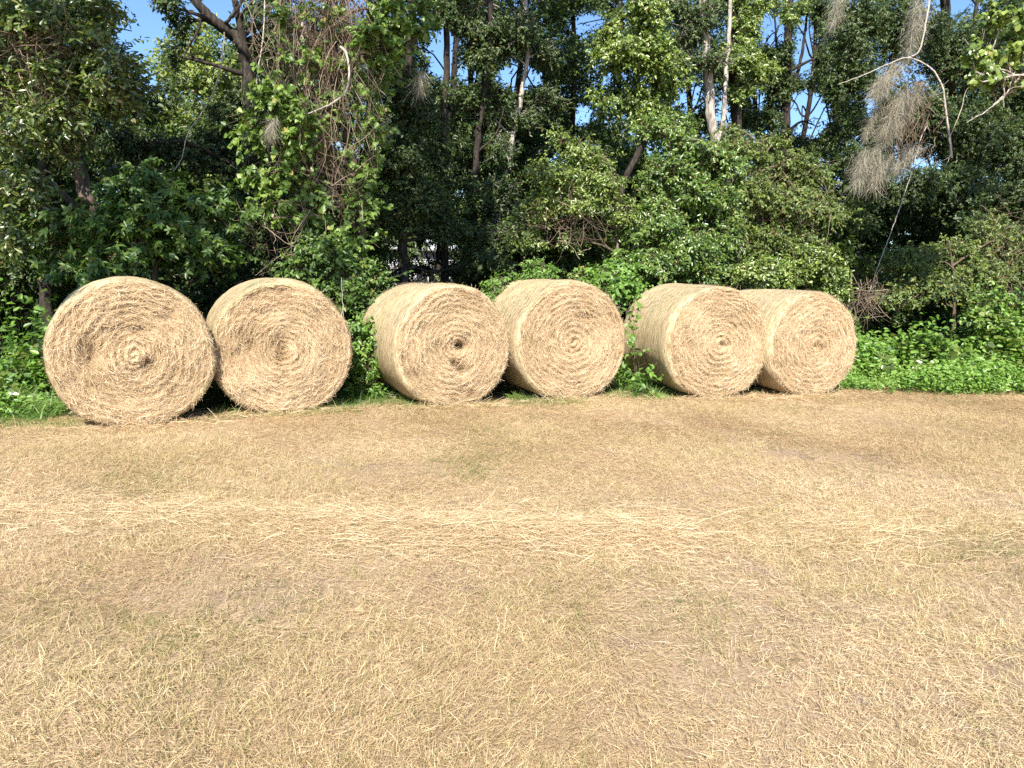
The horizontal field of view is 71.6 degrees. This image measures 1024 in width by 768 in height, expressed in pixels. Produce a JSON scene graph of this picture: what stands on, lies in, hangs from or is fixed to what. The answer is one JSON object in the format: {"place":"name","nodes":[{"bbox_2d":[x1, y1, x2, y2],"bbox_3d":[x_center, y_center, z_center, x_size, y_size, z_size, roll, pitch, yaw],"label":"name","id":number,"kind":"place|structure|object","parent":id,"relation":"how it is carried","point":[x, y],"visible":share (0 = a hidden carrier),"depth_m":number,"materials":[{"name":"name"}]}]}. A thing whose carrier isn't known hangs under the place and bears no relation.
{"place":"outdoors","nodes":[
{"label":"outdoors","id":0,"kind":"place"},
{"bbox_2d":[0,370,916,430],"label":"green grass","id":1,"kind":"structure","parent":0,"point":[334,401],"depth_m":8.93,"materials":[{"name":"plant"}]},
{"bbox_2d":[0,323,1023,767],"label":"ground","id":2,"kind":"structure","parent":0,"point":[676,671],"depth_m":3.47,"materials":[{"name":"plant"}]},
{"bbox_2d":[0,376,60,417],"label":"grass clump","id":3,"kind":"object","parent":2,"relation":"on","point":[34,392],"visible":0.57,"depth_m":7.74,"materials":[{"name":"plant"}]},
{"bbox_2d":[1,392,79,420],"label":"grass clump","id":4,"kind":"object","parent":2,"relation":"on","point":[44,411],"visible":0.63,"depth_m":7.67,"materials":[{"name":"plant"}]},
{"bbox_2d":[0,211,82,374],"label":"understory bush","id":5,"kind":"object","parent":2,"relation":"on","point":[25,312],"visible":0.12,"depth_m":10.80,"materials":[{"name":"green plant"}]},
{"bbox_2d":[0,0,99,334],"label":"sapling","id":6,"kind":"object","parent":2,"relation":"on","point":[43,295],"visible":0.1,"depth_m":9.79,"materials":[{"name":"green plant"}]},
{"bbox_2d":[0,227,139,334],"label":"understory bush","id":7,"kind":"object","parent":2,"relation":"on","point":[34,283],"visible":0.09,"depth_m":10.37,"materials":[{"name":"green plant"}]},
{"bbox_2d":[0,1,149,213],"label":"tree","id":8,"kind":"object","parent":2,"relation":"on","point":[93,179],"visible":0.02,"depth_m":13.14,"materials":[{"name":"green plant"}]},
{"bbox_2d":[0,0,165,278],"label":"oak tree","id":9,"kind":"object","parent":2,"relation":"on","point":[67,146],"visible":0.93,"depth_m":8.56,"materials":[{"name":"green plant"}]},
{"bbox_2d":[0,0,96,137],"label":"dry vines","id":10,"kind":"object","parent":9,"relation":"attached to","point":[14,45],"visible":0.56,"depth_m":8.46,"materials":[{"name":"plant"}]},
{"bbox_2d":[18,3,206,202],"bbox_3d":[-8.898,-4.699,14.820,4.505,8.026,4.690,1,8,0],"label":"tree","id":11,"kind":"object","parent":2,"relation":"on","point":[168,89],"visible":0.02,"depth_m":14.97,"materials":[{"name":"green plant"}]},
{"bbox_2d":[39,275,217,426],"bbox_3d":[-4.162,-0.377,7.786,1.640,1.624,1.493,-4,10,-30],"label":"hay bale","id":12,"kind":"object","parent":2,"relation":"on","point":[142,351],"visible":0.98,"depth_m":7.22,"materials":[{"name":"plant"}]},
{"bbox_2d":[27,76,237,267],"bbox_3d":[-6.470,-2.782,13.026,3.163,4.827,3.906,-2,9,-18],"label":"understory bush","id":13,"kind":"object","parent":2,"relation":"on","point":[194,183],"visible":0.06,"depth_m":12.18,"materials":[{"name":"green plant"}]},
{"bbox_2d":[18,154,262,290],"bbox_3d":[-4.669,-1.333,9.077,2.816,3.106,1.576,-3,9,-26],"label":"sweetgum","id":14,"kind":"object","parent":2,"relation":"on","point":[112,221],"visible":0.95,"depth_m":8.73,"materials":[{"name":"green plant"}]},
{"bbox_2d":[110,172,220,304],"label":"understory bush","id":15,"kind":"object","parent":2,"relation":"on","point":[162,277],"visible":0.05,"depth_m":10.83,"materials":[{"name":"green plant"}]},
{"bbox_2d":[93,0,298,287],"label":"tree","id":16,"kind":"object","parent":2,"relation":"on","point":[209,149],"visible":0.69,"depth_m":10.76,"materials":[{"name":"green plant"}]},
{"bbox_2d":[133,12,279,208],"bbox_3d":[-15.325,-11.506,36.595,11.616,14.967,7.358,4,9,18],"label":"tree","id":17,"kind":"object","parent":2,"relation":"on","point":[196,69],"visible":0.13,"depth_m":34.97,"materials":[{"name":"green plant"}]},
{"bbox_2d":[167,233,284,320],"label":"understory bush","id":18,"kind":"object","parent":2,"relation":"on","point":[208,288],"visible":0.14,"depth_m":10.85,"materials":[{"name":"green plant"}]},
{"bbox_2d":[152,0,381,264],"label":"tree","id":19,"kind":"object","parent":2,"relation":"on","point":[229,56],"visible":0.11,"depth_m":13.09,"materials":[{"name":"green plant"}]},
{"bbox_2d":[206,276,353,413],"bbox_3d":[-2.870,-0.503,8.683,1.649,1.623,1.573,-3,9,-26],"label":"hay bale","id":20,"kind":"object","parent":2,"relation":"on","point":[285,343],"visible":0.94,"depth_m":8.07,"materials":[{"name":"plant"}]},
{"bbox_2d":[224,0,373,214],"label":"tree","id":21,"kind":"object","parent":2,"relation":"on","point":[231,75],"visible":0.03,"depth_m":15.86,"materials":[{"name":"green plant"}]},
{"bbox_2d":[193,213,408,318],"bbox_3d":[-3.474,-1.377,11.450,3.207,2.874,3.031,8,11,38],"label":"understory bush","id":22,"kind":"object","parent":2,"relation":"on","point":[383,258],"visible":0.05,"depth_m":11.28,"materials":[{"name":"green plant"}]},
{"bbox_2d":[212,0,441,380],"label":"vine choked tree","id":23,"kind":"object","parent":2,"relation":"on","point":[395,24],"visible":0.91,"depth_m":9.81,"materials":[{"name":"green plant"}]},
{"bbox_2d":[259,115,281,148],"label":"hanging moss","id":24,"kind":"object","parent":23,"relation":"hanging from","point":[272,125],"visible":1,"depth_m":9.38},
{"bbox_2d":[211,192,341,277],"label":"dry vines","id":25,"kind":"object","parent":23,"relation":"attached to","point":[273,234],"visible":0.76,"depth_m":9.56,"materials":[{"name":"plant"}]},
{"bbox_2d":[241,0,388,224],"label":"dry vines","id":26,"kind":"object","parent":23,"relation":"attached to","point":[306,94],"visible":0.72,"depth_m":9.71,"materials":[{"name":"plant"}]},
{"bbox_2d":[223,0,409,152],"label":"dry vines","id":27,"kind":"object","parent":23,"relation":"hanging from","point":[326,34],"visible":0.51,"depth_m":9.88,"materials":[{"name":"plant"}]},
{"bbox_2d":[263,110,393,258],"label":"dry vines","id":28,"kind":"object","parent":23,"relation":"attached to","point":[332,170],"visible":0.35,"depth_m":10.03,"materials":[{"name":"plant"}]},
{"bbox_2d":[402,67,433,103],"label":"hanging moss","id":29,"kind":"object","parent":23,"relation":"hanging from","point":[420,83],"visible":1,"depth_m":10.23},
{"bbox_2d":[267,149,394,321],"bbox_3d":[-3.568,-2.393,13.796,2.564,3.913,3.166,2,8,3],"label":"understory bush","id":30,"kind":"object","parent":2,"relation":"on","point":[331,212],"visible":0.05,"depth_m":13.37,"materials":[{"name":"green plant"}]},
{"bbox_2d":[267,226,412,318],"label":"dark bush","id":31,"kind":"object","parent":2,"relation":"on","point":[360,282],"visible":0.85,"depth_m":9.57,"materials":[{"name":"green plant"}]},
{"bbox_2d":[260,0,438,298],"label":"tree","id":32,"kind":"object","parent":2,"relation":"on","point":[412,251],"visible":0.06,"depth_m":14.86,"materials":[{"name":"green plant"}]},
{"bbox_2d":[346,310,382,390],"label":"gap weed","id":33,"kind":"object","parent":2,"relation":"on","point":[360,331],"visible":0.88,"depth_m":9.19,"materials":[{"name":"green plant"}]},
{"bbox_2d":[289,0,465,283],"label":"tree","id":34,"kind":"object","parent":2,"relation":"on","point":[397,269],"depth_m":18.46,"materials":[{"name":"green plant"}]},
{"bbox_2d":[388,241,457,283],"bbox_3d":[-8.528,-5.230,33.737,14.100,3.350,4.700,0,8,-8],"label":"mobile home","id":35,"kind":"object","parent":2,"relation":"on","point":[430,254],"visible":0.02,"depth_m":32.27,"materials":[{"name":"white"}]},
{"bbox_2d":[360,281,511,405],"bbox_3d":[-1.033,-0.565,9.446,1.649,1.600,1.678,-3,9,-28],"label":"hay bale","id":36,"kind":"object","parent":2,"relation":"on","point":[437,343],"visible":0.97,"depth_m":8.79,"materials":[{"name":"plant"}]},
{"bbox_2d":[358,0,513,283],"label":"tree","id":37,"kind":"object","parent":2,"relation":"on","point":[436,265],"visible":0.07,"depth_m":16.39,"materials":[{"name":"green plant"}]},
{"bbox_2d":[358,0,517,284],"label":"shaded tree","id":38,"kind":"object","parent":2,"relation":"on","point":[407,156],"visible":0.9,"depth_m":11.37,"materials":[{"name":"green plant"}]},
{"bbox_2d":[412,0,492,282],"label":"thin trunk tree","id":39,"kind":"object","parent":2,"relation":"on","point":[443,13],"visible":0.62,"depth_m":12.47,"materials":[{"name":"green plant"}]},
{"bbox_2d":[414,0,558,287],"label":"tree","id":40,"kind":"object","parent":2,"relation":"on","point":[502,2],"visible":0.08,"depth_m":17.79,"materials":[{"name":"green plant"}]},
{"bbox_2d":[453,0,523,288],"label":"crooked trunk tree","id":41,"kind":"object","parent":2,"relation":"on","point":[476,200],"visible":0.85,"depth_m":12.93,"materials":[{"name":"green plant"}]},
{"bbox_2d":[402,0,601,275],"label":"tree","id":42,"kind":"object","parent":2,"relation":"on","point":[567,72],"visible":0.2,"depth_m":15.27,"materials":[{"name":"green plant"}]},
{"bbox_2d":[431,240,572,294],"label":"understory bush","id":43,"kind":"object","parent":2,"relation":"on","point":[462,276],"visible":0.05,"depth_m":12.94,"materials":[{"name":"green plant"}]},
{"bbox_2d":[432,0,577,255],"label":"pale slim tree","id":44,"kind":"object","parent":2,"relation":"on","point":[511,30],"visible":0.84,"depth_m":13.16,"materials":[{"name":"green plant"}]},
{"bbox_2d":[0,383,1023,767],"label":"cut straw","id":45,"kind":"object","parent":2,"relation":"on","point":[566,521],"visible":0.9,"depth_m":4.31,"materials":[{"name":"plant"}]},
{"bbox_2d":[0,273,1023,417],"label":"undergrowth","id":46,"kind":"object","parent":2,"relation":"on","point":[999,376],"visible":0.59,"depth_m":11.02,"materials":[{"name":"green plant"}]},
{"bbox_2d":[842,265,898,326],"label":"dead twigs","id":47,"kind":"object","parent":46,"relation":"on","point":[870,300],"visible":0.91,"depth_m":13.06,"materials":[{"name":"plant"}]},
{"bbox_2d":[478,257,560,301],"bbox_3d":[0.080,-0.913,10.630,1.343,2.005,0.658,-3,9,-27],"label":"upright sprout","id":48,"kind":"object","parent":2,"relation":"on","point":[538,271],"visible":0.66,"depth_m":10.51,"materials":[{"name":"green plant"}]},
{"bbox_2d":[460,0,623,196],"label":"tree","id":49,"kind":"object","parent":2,"relation":"on","point":[569,88],"visible":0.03,"depth_m":17.81,"materials":[{"name":"green plant"}]},
{"bbox_2d":[494,169,591,279],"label":"understory bush","id":50,"kind":"object","parent":2,"relation":"on","point":[517,255],"visible":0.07,"depth_m":15.72,"materials":[{"name":"green plant"}]},
{"bbox_2d":[491,278,627,399],"bbox_3d":[0.547,-0.676,10.093,1.725,1.679,1.685,-2,9,-22],"label":"hay bale","id":51,"kind":"object","parent":2,"relation":"on","point":[567,337],"visible":0.9,"depth_m":9.42,"materials":[{"name":"plant"}]},
{"bbox_2d":[497,172,632,313],"bbox_3d":[0.962,-2.169,13.309,2.481,3.787,3.064,3,9,13],"label":"understory bush","id":52,"kind":"object","parent":2,"relation":"on","point":[593,256],"visible":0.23,"depth_m":12.69,"materials":[{"name":"green plant"}]},
{"bbox_2d":[490,125,649,372],"bbox_3d":[0.941,-2.077,11.429,2.564,4.124,1.269,1,8,0],"label":"spreading shrub","id":53,"kind":"object","parent":2,"relation":"on","point":[578,156],"visible":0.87,"depth_m":11.21,"materials":[{"name":"green plant"}]},
{"bbox_2d":[496,179,610,260],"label":"dry vines","id":54,"kind":"object","parent":53,"relation":"attached to","point":[562,228],"visible":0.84,"depth_m":11.21,"materials":[{"name":"plant"}]},
{"bbox_2d":[523,142,657,252],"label":"understory bush","id":55,"kind":"object","parent":2,"relation":"on","point":[601,229],"depth_m":17.77,"materials":[{"name":"green plant"}]},
{"bbox_2d":[574,249,652,378],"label":"broad leaf shrub","id":56,"kind":"object","parent":2,"relation":"on","point":[618,279],"visible":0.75,"depth_m":11.10,"materials":[{"name":"green plant"}]},
{"bbox_2d":[524,0,703,265],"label":"tree","id":57,"kind":"object","parent":2,"relation":"on","point":[621,163],"visible":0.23,"depth_m":15.96,"materials":[{"name":"green plant"}]},
{"bbox_2d":[545,0,693,249],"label":"tree","id":58,"kind":"object","parent":2,"relation":"on","point":[615,5],"visible":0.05,"depth_m":19.66,"materials":[{"name":"green plant"}]},
{"bbox_2d":[615,298,666,398],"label":"weed plant","id":59,"kind":"object","parent":2,"relation":"on","point":[640,381],"visible":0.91,"depth_m":9.79,"materials":[{"name":"green plant"}]},
{"bbox_2d":[594,227,687,360],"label":"understory bush","id":60,"kind":"object","parent":2,"relation":"on","point":[612,247],"visible":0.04,"depth_m":13.60,"materials":[{"name":"green plant"}]},
{"bbox_2d":[584,0,703,320],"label":"poplar tree","id":61,"kind":"object","parent":2,"relation":"on","point":[651,53],"visible":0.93,"depth_m":13.11,"materials":[{"name":"green plant"}]},
{"bbox_2d":[550,0,749,252],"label":"tree","id":62,"kind":"object","parent":2,"relation":"on","point":[700,117],"visible":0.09,"depth_m":18.05,"materials":[{"name":"green plant"}]},
{"bbox_2d":[607,106,753,285],"bbox_3d":[2.781,-2.430,12.137,2.828,4.675,1.674,-6,11,-38],"label":"glossy shrub","id":63,"kind":"object","parent":2,"relation":"on","point":[688,252],"visible":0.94,"depth_m":11.95,"materials":[{"name":"green plant"}]},
{"bbox_2d":[623,283,767,398],"bbox_3d":[2.675,-0.673,10.516,1.706,1.678,1.702,-1,9,-16],"label":"hay bale","id":64,"kind":"object","parent":2,"relation":"on","point":[702,340],"visible":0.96,"depth_m":9.85,"materials":[{"name":"plant"}]},
{"bbox_2d":[655,0,754,289],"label":"white bark tree","id":65,"kind":"object","parent":2,"relation":"on","point":[696,28],"visible":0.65,"depth_m":14.88,"materials":[{"name":"green plant"}]},
{"bbox_2d":[646,0,779,237],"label":"tree","id":66,"kind":"object","parent":2,"relation":"on","point":[690,95],"visible":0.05,"depth_m":19.61,"materials":[{"name":"green plant"}]},
{"bbox_2d":[654,0,820,274],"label":"tree","id":67,"kind":"object","parent":2,"relation":"on","point":[748,100],"visible":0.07,"depth_m":18.67,"materials":[{"name":"green plant"}]},
{"bbox_2d":[674,178,813,288],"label":"understory bush","id":68,"kind":"object","parent":2,"relation":"on","point":[703,221],"visible":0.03,"depth_m":17.31,"materials":[{"name":"green plant"}]},
{"bbox_2d":[710,0,813,289],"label":"ivy trunk tree","id":69,"kind":"object","parent":2,"relation":"on","point":[745,18],"visible":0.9,"depth_m":15.75,"materials":[{"name":"green plant"}]},
{"bbox_2d":[697,11,840,187],"bbox_3d":[8.300,-7.778,22.220,5.236,12.628,4.368,-6,11,-41],"label":"tree","id":70,"kind":"object","parent":2,"relation":"on","point":[758,106],"visible":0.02,"depth_m":21.82,"materials":[{"name":"green plant"}]},
{"bbox_2d":[706,119,864,288],"bbox_3d":[5.021,-2.559,13.407,3.650,4.653,1.567,-3,9,-24],"label":"rusty shrub","id":71,"kind":"object","parent":2,"relation":"on","point":[761,153],"visible":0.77,"depth_m":13.05,"materials":[{"name":"green plant"}]},
{"bbox_2d":[745,152,845,250],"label":"dry vines","id":72,"kind":"object","parent":71,"relation":"attached to","point":[796,191],"visible":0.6,"depth_m":12.96,"materials":[{"name":"plant"}]},
{"bbox_2d":[726,0,847,287],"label":"bare trunk tree","id":73,"kind":"object","parent":2,"relation":"on","point":[788,81],"visible":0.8,"depth_m":17.05,"materials":[{"name":"green plant"}]},
{"bbox_2d":[722,242,858,305],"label":"green shrub","id":74,"kind":"object","parent":2,"relation":"on","point":[787,271],"visible":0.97,"depth_m":12.54,"materials":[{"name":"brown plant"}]},
{"bbox_2d":[741,288,858,396],"bbox_3d":[4.096,-0.664,10.838,1.637,1.609,1.698,-2,9,-20],"label":"hay bale","id":75,"kind":"object","parent":2,"relation":"on","point":[810,343],"visible":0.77,"depth_m":10.13,"materials":[{"name":"plant"}]},
{"bbox_2d":[722,165,889,315],"bbox_3d":[6.101,-2.564,15.425,3.373,4.168,2.731,1,8,-3],"label":"understory bush","id":76,"kind":"object","parent":2,"relation":"on","point":[844,255],"visible":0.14,"depth_m":14.77,"materials":[{"name":"green plant"}]},
{"bbox_2d":[729,0,898,286],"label":"tree","id":77,"kind":"object","parent":2,"relation":"on","point":[828,143],"visible":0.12,"depth_m":19.57,"materials":[{"name":"green plant"}]},
{"bbox_2d":[792,0,901,253],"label":"tree","id":78,"kind":"object","parent":2,"relation":"on","point":[831,111],"visible":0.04,"depth_m":21.75,"materials":[{"name":"green plant"}]},
{"bbox_2d":[800,231,897,341],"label":"understory bush","id":79,"kind":"object","parent":2,"relation":"on","point":[871,268],"visible":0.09,"depth_m":15.27,"materials":[{"name":"green plant"}]},
{"bbox_2d":[852,251,915,335],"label":"understory bush","id":80,"kind":"object","parent":2,"relation":"on","point":[889,278],"visible":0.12,"depth_m":18.37,"materials":[{"name":"green plant"}]},
{"bbox_2d":[857,233,919,336],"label":"understory bush","id":81,"kind":"object","parent":2,"relation":"on","point":[880,328],"visible":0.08,"depth_m":22.76,"materials":[{"name":"green plant"}]},
{"bbox_2d":[821,0,981,331],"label":"tree","id":82,"kind":"object","parent":2,"relation":"on","point":[890,217],"visible":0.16,"depth_m":20.25,"materials":[{"name":"green plant"}]},
{"bbox_2d":[813,0,1023,337],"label":"mossy tree","id":83,"kind":"object","parent":2,"relation":"on","point":[953,185],"visible":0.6,"depth_m":16.37,"materials":[{"name":"grey plant"}]},
{"bbox_2d":[820,0,853,37],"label":"hanging moss","id":84,"kind":"object","parent":83,"relation":"hanging from","point":[837,13],"visible":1,"depth_m":14.11,"materials":[{"name":"plant"}]},
{"bbox_2d":[840,146,881,200],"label":"hanging moss","id":85,"kind":"object","parent":83,"relation":"hanging from","point":[863,166],"visible":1,"depth_m":13.62,"materials":[{"name":"plant"}]},
{"bbox_2d":[857,103,887,145],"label":"hanging moss","id":86,"kind":"object","parent":83,"relation":"hanging from","point":[869,129],"visible":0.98,"depth_m":13.74,"materials":[{"name":"plant"}]},
{"bbox_2d":[861,70,899,105],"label":"hanging moss","id":87,"kind":"object","parent":83,"relation":"hanging from","point":[876,95],"visible":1,"depth_m":13.44,"materials":[{"name":"plant"}]},
{"bbox_2d":[862,144,905,202],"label":"hanging moss","id":88,"kind":"object","parent":83,"relation":"hanging from","point":[876,181],"visible":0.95,"depth_m":13.77,"materials":[{"name":"plant"}]},
{"bbox_2d":[868,119,907,160],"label":"hanging moss","id":89,"kind":"object","parent":83,"relation":"hanging from","point":[883,142],"visible":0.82,"depth_m":13.83,"materials":[{"name":"plant"}]},
{"bbox_2d":[872,86,917,150],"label":"hanging moss","id":90,"kind":"object","parent":83,"relation":"hanging from","point":[885,130],"visible":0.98,"depth_m":13.68,"materials":[{"name":"plant"}]},
{"bbox_2d":[838,0,970,166],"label":"bare branch","id":91,"kind":"object","parent":83,"relation":"attached to","point":[947,122],"visible":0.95,"depth_m":14.12,"materials":[{"name":"wood"}]},
{"bbox_2d":[863,58,912,110],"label":"hanging moss","id":92,"kind":"object","parent":91,"relation":"hanging from","point":[894,71],"visible":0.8,"depth_m":13.60,"materials":[{"name":"plant"}]},
{"bbox_2d":[895,0,938,74],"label":"hanging moss","id":93,"kind":"object","parent":91,"relation":"hanging from","point":[913,25],"visible":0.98,"depth_m":14.36,"materials":[{"name":"plant"}]},
{"bbox_2d":[888,142,934,185],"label":"hanging moss","id":94,"kind":"object","parent":83,"relation":"hanging from","point":[910,158],"visible":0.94,"depth_m":13.95,"materials":[{"name":"plant"}]},
{"bbox_2d":[872,56,952,181],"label":"dead twigs","id":95,"kind":"object","parent":83,"relation":"attached to","point":[913,127],"visible":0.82,"depth_m":13.94,"materials":[{"name":"plant"}]},
{"bbox_2d":[896,79,928,133],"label":"hanging moss","id":96,"kind":"object","parent":83,"relation":"hanging from","point":[914,102],"visible":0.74,"depth_m":14.00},
{"bbox_2d":[886,218,965,335],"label":"understory bush","id":97,"kind":"object","parent":2,"relation":"on","point":[923,236],"visible":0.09,"depth_m":20.08,"materials":[{"name":"green plant"}]},
{"bbox_2d":[886,269,1000,345],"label":"understory bush","id":98,"kind":"object","parent":2,"relation":"on","point":[902,320],"visible":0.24,"depth_m":17.64,"materials":[{"name":"green plant"}]},
{"bbox_2d":[864,206,1023,338],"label":"dull shrub","id":99,"kind":"object","parent":2,"relation":"on","point":[959,257],"visible":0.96,"depth_m":14.61,"materials":[{"name":"green plant"}]},
{"bbox_2d":[960,196,1023,311],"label":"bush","id":100,"kind":"object","parent":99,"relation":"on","point":[1014,250],"visible":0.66,"depth_m":14.93,"materials":[{"name":"plant"}]},
{"bbox_2d":[870,0,1023,304],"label":"tree","id":101,"kind":"object","parent":2,"relation":"on","point":[925,216],"visible":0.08,"depth_m":20.18,"materials":[{"name":"green plant"}]},
{"bbox_2d":[926,192,1023,341],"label":"understory bush","id":102,"kind":"object","parent":2,"relation":"on","point":[945,313],"visible":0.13,"depth_m":16.58,"materials":[{"name":"green plant"}]},
{"bbox_2d":[957,283,1023,340],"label":"shrub","id":103,"kind":"object","parent":2,"relation":"on","point":[978,323],"visible":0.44,"depth_m":13.20,"materials":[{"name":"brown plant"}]},
{"bbox_2d":[959,0,1023,122],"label":"redbud tree","id":104,"kind":"object","parent":2,"relation":"on","point":[988,58],"visible":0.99,"depth_m":10.41,"materials":[{"name":"green plant"}]},
{"bbox_2d":[66,0,1017,243],"label":"sky","id":105,"kind":"structure","parent":0,"point":[150,24],"materials":[{"name":"blue"}]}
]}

